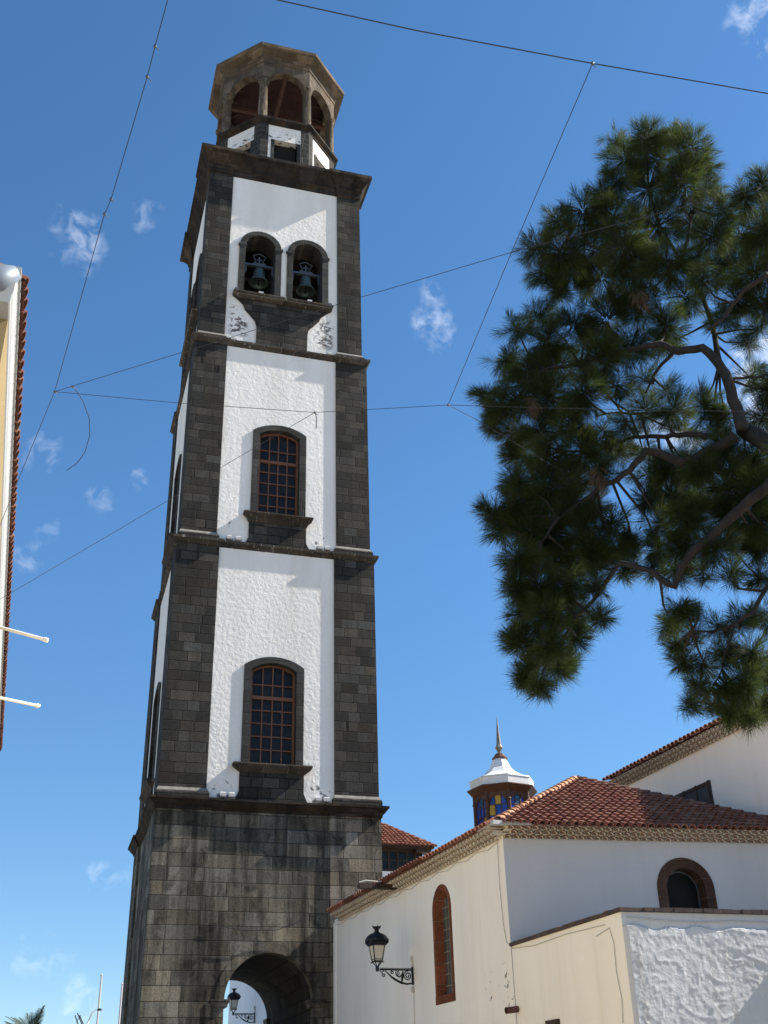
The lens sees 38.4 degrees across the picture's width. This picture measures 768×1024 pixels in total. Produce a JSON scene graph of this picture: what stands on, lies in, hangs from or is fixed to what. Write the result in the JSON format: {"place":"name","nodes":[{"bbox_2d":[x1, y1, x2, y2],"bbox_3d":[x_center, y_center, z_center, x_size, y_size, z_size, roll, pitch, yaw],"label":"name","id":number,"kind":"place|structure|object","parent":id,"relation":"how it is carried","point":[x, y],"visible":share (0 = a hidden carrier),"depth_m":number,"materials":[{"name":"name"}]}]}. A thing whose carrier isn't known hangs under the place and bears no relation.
{"place":"outdoors","nodes":[
{"label":"outdoors","id":0,"kind":"place"},
{"bbox_2d":[75,1013,83,1023],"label":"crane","id":1,"kind":"object","parent":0,"point":[79,1018],"visible":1,"depth_m":176.87,"materials":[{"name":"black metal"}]},
{"bbox_2d":[228,823,436,1023],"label":"building","id":2,"kind":"structure","parent":0,"point":[400,848],"depth_m":50.49,"materials":[{"name":"white paint"}]},
{"bbox_2d":[227,988,254,1022],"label":"wall lamp","id":3,"kind":"object","parent":2,"relation":"attached to","point":[234,997],"visible":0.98,"depth_m":52.05,"materials":[{"name":"black metal"}]},
{"bbox_2d":[0,0,767,1023],"label":"sky","id":4,"kind":"structure","parent":0,"point":[457,140],"materials":[{"name":"blue"}]},
{"bbox_2d":[447,65,591,407],"bbox_3d":[1.210,-2.426,10.969,0.051,0.036,4.908,4,-29,-10],"label":"support cable","id":5,"kind":"object","parent":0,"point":[523,224],"visible":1,"depth_m":10.38,"materials":[{"name":"grey plastic"}]},
{"bbox_2d":[277,0,767,93],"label":"support cable","id":6,"kind":"object","parent":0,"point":[592,63],"visible":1,"depth_m":8.74,"materials":[{"name":"grey plastic"}]},
{"label":"ground","id":7,"kind":"structure","parent":0,"visible":0},
{"bbox_2d":[0,262,29,750],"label":"yellow house","id":8,"kind":"structure","parent":7,"relation":"on","point":[14,288],"depth_m":14.32,"materials":[{"name":"paint"}]},
{"bbox_2d":[0,696,39,707],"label":"eave pole","id":9,"kind":"object","parent":8,"relation":"attached to","point":[36,705],"visible":1,"depth_m":20.30,"materials":[{"name":"white metal"}]},
{"bbox_2d":[0,626,48,641],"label":"eave pole","id":10,"kind":"object","parent":8,"relation":"attached to","point":[44,639],"visible":1,"depth_m":18.51,"materials":[{"name":"white metal"}]},
{"bbox_2d":[0,0,167,524],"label":"support cable","id":11,"kind":"object","parent":8,"relation":"attached to","point":[147,77],"visible":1,"depth_m":10.18,"materials":[{"name":"grey metal"}]},
{"bbox_2d":[61,392,754,414],"bbox_3d":[16.091,-1.097,14.101,39.837,0.036,0.371,1,-29,-4],"label":"support cable","id":12,"kind":"object","parent":11,"relation":"attached to","point":[314,412],"visible":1,"depth_m":13.10,"materials":[{"name":"grey metal"}]},
{"bbox_2d":[450,406,555,467],"bbox_3d":[1.506,-0.927,13.708,0.033,0.006,2.093,-27,-38,38],"label":"support cable","id":13,"kind":"object","parent":12,"relation":"attached to","point":[504,436],"visible":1,"depth_m":13.69,"materials":[{"name":"grey metal"}]},
{"bbox_2d":[57,184,767,390],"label":"support cable","id":14,"kind":"object","parent":11,"relation":"attached to","point":[72,386],"visible":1,"depth_m":11.06,"materials":[{"name":"grey plastic"}]},
{"bbox_2d":[67,387,89,469],"bbox_3d":[-3.689,-0.965,13.386,0.246,0.008,1.898,7,-30,-15],"label":"loose wire","id":15,"kind":"object","parent":14,"relation":"attached to","point":[89,430],"visible":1,"depth_m":13.33,"materials":[{"name":"grey"}]},
{"bbox_2d":[2,413,313,597],"bbox_3d":[-3.508,0.126,15.371,7.471,0.007,0.033,-26,-37,37],"label":"support cable","id":16,"kind":"object","parent":8,"relation":"attached to","point":[166,501],"visible":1,"depth_m":14.85,"materials":[{"name":"grey plastic"}]},
{"bbox_2d":[4,1005,44,1023],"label":"palm tree","id":17,"kind":"object","parent":7,"relation":"on","point":[37,1019],"visible":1,"depth_m":74.94,"materials":[{"name":"green plant"}]},
{"bbox_2d":[87,1008,101,1023],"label":"street light","id":18,"kind":"object","parent":7,"relation":"on","point":[99,1009],"visible":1,"depth_m":71.05,"materials":[{"name":"white metal"}]},
{"bbox_2d":[96,974,102,1023],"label":"flag mast","id":19,"kind":"object","parent":7,"relation":"on","point":[101,975],"visible":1,"depth_m":80.50,"materials":[{"name":"grey metal"}]},
{"bbox_2d":[118,982,122,1023],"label":"flag mast","id":20,"kind":"object","parent":7,"relation":"on","point":[120,1003],"visible":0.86,"depth_m":80.62,"materials":[{"name":"grey metal"}]},
{"bbox_2d":[120,41,389,1023],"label":"bell tower","id":21,"kind":"structure","parent":7,"relation":"on","point":[262,701],"depth_m":42.80,"materials":[{"name":"stone"}]},
{"bbox_2d":[219,792,226,798],"bbox_3d":[-5.599,9.865,38.357,0.260,0.260,0.170,7,-30,-15],"label":"floodlight","id":22,"kind":"object","parent":21,"relation":"on","point":[223,794],"visible":1,"depth_m":38.30,"materials":[{"name":"grey metal"}]},
{"bbox_2d":[226,535,232,540],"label":"floodlight","id":23,"kind":"object","parent":21,"relation":"on","point":[229,537],"visible":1,"depth_m":43.23,"materials":[{"name":"grey metal"}]},
{"bbox_2d":[228,792,234,797],"bbox_3d":[-5.311,9.899,38.434,0.260,0.260,0.170,7,-30,-15],"label":"floodlight","id":24,"kind":"object","parent":21,"relation":"on","point":[231,794],"visible":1,"depth_m":38.39,"materials":[{"name":"grey metal"}]},
{"bbox_2d":[235,536,241,540],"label":"floodlight","id":25,"kind":"object","parent":21,"relation":"on","point":[237,538],"visible":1,"depth_m":43.32,"materials":[{"name":"grey metal"}]},
{"bbox_2d":[210,919,304,930],"bbox_3d":[-4.155,13.686,36.628,3.215,0.422,0.064,6,-30,-14],"label":"tower cable","id":26,"kind":"object","parent":21,"relation":"attached to","point":[258,930],"visible":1,"depth_m":36.52,"materials":[{"name":"grey plastic"}]},
{"bbox_2d":[245,254,272,289],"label":"church bell","id":27,"kind":"object","parent":21,"relation":"hanging from","point":[258,281],"visible":1,"depth_m":51.11,"materials":[{"name":"green metal"}]},
{"bbox_2d":[249,666,294,764],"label":"window","id":28,"kind":"structure","parent":21,"relation":"in","point":[272,713],"depth_m":40.65,"materials":[{"name":"brown wood"}]},
{"bbox_2d":[257,434,297,515],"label":"window","id":29,"kind":"structure","parent":21,"relation":"in","point":[278,456],"depth_m":45.79,"materials":[{"name":"brown wood"}]},
{"bbox_2d":[274,145,295,161],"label":"drum window","id":30,"kind":"structure","parent":21,"relation":"in","point":[280,152],"depth_m":55.95,"materials":[{"name":"black"}]},
{"bbox_2d":[293,262,319,297],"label":"church bell","id":31,"kind":"object","parent":21,"relation":"hanging from","point":[305,289],"visible":0.97,"depth_m":51.69,"materials":[{"name":"green metal"}]},
{"bbox_2d":[315,796,321,802],"bbox_3d":[-2.337,10.258,39.229,0.260,0.260,0.170,7,-30,-15],"label":"floodlight","id":32,"kind":"object","parent":21,"relation":"on","point":[318,799],"visible":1,"depth_m":39.18,"materials":[{"name":"grey metal"}]},
{"bbox_2d":[316,545,322,550],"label":"floodlight","id":33,"kind":"object","parent":21,"relation":"on","point":[319,547],"visible":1,"depth_m":44.15,"materials":[{"name":"grey metal"}]},
{"bbox_2d":[323,797,329,802],"bbox_3d":[-2.049,10.293,39.306,0.260,0.260,0.170,7,-30,-15],"label":"floodlight","id":34,"kind":"object","parent":21,"relation":"on","point":[326,799],"visible":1,"depth_m":39.26,"materials":[{"name":"grey metal"}]},
{"bbox_2d":[324,546,330,550],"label":"floodlight","id":35,"kind":"object","parent":21,"relation":"on","point":[327,548],"visible":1,"depth_m":44.23,"materials":[{"name":"grey metal"}]},
{"bbox_2d":[326,775,767,1023],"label":"side chapel","id":36,"kind":"structure","parent":7,"relation":"on","point":[573,848],"depth_m":27.24,"materials":[{"name":"beige paint"}]},
{"bbox_2d":[357,880,396,889],"bbox_3d":[-0.021,10.842,32.115,1.530,0.261,0.200,9,-31,-18],"label":"roof spout","id":37,"kind":"object","parent":36,"relation":"attached to","point":[361,885],"visible":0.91,"depth_m":31.94,"materials":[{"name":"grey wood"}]},
{"bbox_2d":[365,925,414,1023],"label":"wall lamp","id":38,"kind":"object","parent":36,"relation":"attached to","point":[376,941],"visible":1,"depth_m":30.23,"materials":[{"name":"black metal"}]},
{"bbox_2d":[336,844,494,924],"bbox_3d":[0.562,10.963,31.886,0.011,0.092,12.901,9,-31,-18],"label":"eave cable","id":39,"kind":"object","parent":36,"relation":"attached to","point":[416,884],"visible":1,"depth_m":30.85,"materials":[{"name":"grey plastic"}]},
{"bbox_2d":[442,897,452,993],"bbox_3d":[1.745,11.282,28.878,0.043,2.400,0.840,9,-31,-18],"label":"lancet window","id":40,"kind":"structure","parent":36,"relation":"in","point":[446,930],"depth_m":29.01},
{"bbox_2d":[467,719,536,826],"bbox_3d":[4.019,9.917,37.144,2.240,6.350,2.240,13,-32,-25],"label":"roof lantern","id":41,"kind":"object","parent":36,"relation":"on","point":[500,785],"visible":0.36,"depth_m":36.64,"materials":[{"name":"white paint"}]},
{"bbox_2d":[475,794,485,825],"bbox_3d":[3.284,10.680,36.264,0.080,3.000,0.746,13,-32,-25],"label":"drum window","id":42,"kind":"structure","parent":41,"relation":"in","point":[480,804],"depth_m":36.75,"materials":[{"name":"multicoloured glass"}]},
{"bbox_2d":[488,791,507,818],"bbox_3d":[3.791,10.466,35.902,0.746,3.000,0.080,-10,-30,14],"label":"drum window","id":43,"kind":"structure","parent":41,"relation":"in","point":[498,804],"depth_m":36.38,"materials":[{"name":"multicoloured glass"}]},
{"bbox_2d":[510,791,525,807],"bbox_3d":[4.447,10.483,35.964,0.746,3.000,0.080,13,-32,-25],"label":"drum window","id":44,"kind":"structure","parent":41,"relation":"in","point":[516,797],"depth_m":36.50,"materials":[{"name":"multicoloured glass"}]},
{"bbox_2d":[497,843,604,948],"bbox_3d":[3.532,8.069,24.196,0.013,2.547,4.607,9,-31,-18],"label":"corner cable","id":45,"kind":"object","parent":36,"relation":"attached to","point":[539,943],"visible":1,"depth_m":25.01,"materials":[{"name":"grey plastic"}]},
{"bbox_2d":[667,871,701,908],"bbox_3d":[7.258,9.640,26.856,0.980,1.740,0.100,4,-29,-10],"label":"front window","id":46,"kind":"structure","parent":36,"relation":"in","point":[683,892],"depth_m":27.05,"materials":[{"name":"black glass"}]},
{"bbox_2d":[463,111,767,739],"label":"pine tree","id":47,"kind":"object","parent":7,"relation":"on","point":[536,515],"visible":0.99,"depth_m":14.91,"materials":[{"name":"green plant"}]},
{"bbox_2d":[509,907,767,1023],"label":"annex","id":48,"kind":"object","parent":7,"relation":"on","point":[670,972],"visible":1,"depth_m":21.38,"materials":[{"name":"beige paint"}]},
{"bbox_2d":[504,1006,518,1013],"bbox_3d":[2.863,11.048,24.494,0.365,0.174,0.135,9,-31,-18],"label":"drain stub","id":49,"kind":"object","parent":48,"relation":"attached to","point":[512,1009],"visible":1,"depth_m":24.44,"materials":[{"name":"ceramic"}]},
{"bbox_2d":[545,1019,559,1023],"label":"meter box","id":50,"kind":"object","parent":48,"relation":"attached to","point":[555,1021],"visible":1,"depth_m":22.91,"materials":[{"name":"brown wood"}]},
{"bbox_2d":[597,928,622,1022],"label":"annex cable","id":51,"kind":"object","parent":48,"relation":"attached to","point":[616,973],"visible":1,"depth_m":21.07,"materials":[{"name":"grey plastic"}]},
{"bbox_2d":[627,917,767,922],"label":"coping cable","id":52,"kind":"object","parent":48,"relation":"attached to","point":[696,922],"visible":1,"depth_m":21.56,"materials":[{"name":"black plastic"}]},
{"bbox_2d":[602,695,767,814],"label":"nave","id":53,"kind":"structure","parent":7,"relation":"on","point":[708,763],"depth_m":32.07,"materials":[{"name":"paint"}]},
{"bbox_2d":[675,780,713,803],"bbox_3d":[9.165,8.881,32.662,0.090,1.390,2.120,9,-31,-18],"label":"nave window","id":54,"kind":"structure","parent":53,"relation":"in","point":[702,792],"depth_m":32.43,"materials":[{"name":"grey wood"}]}
]}

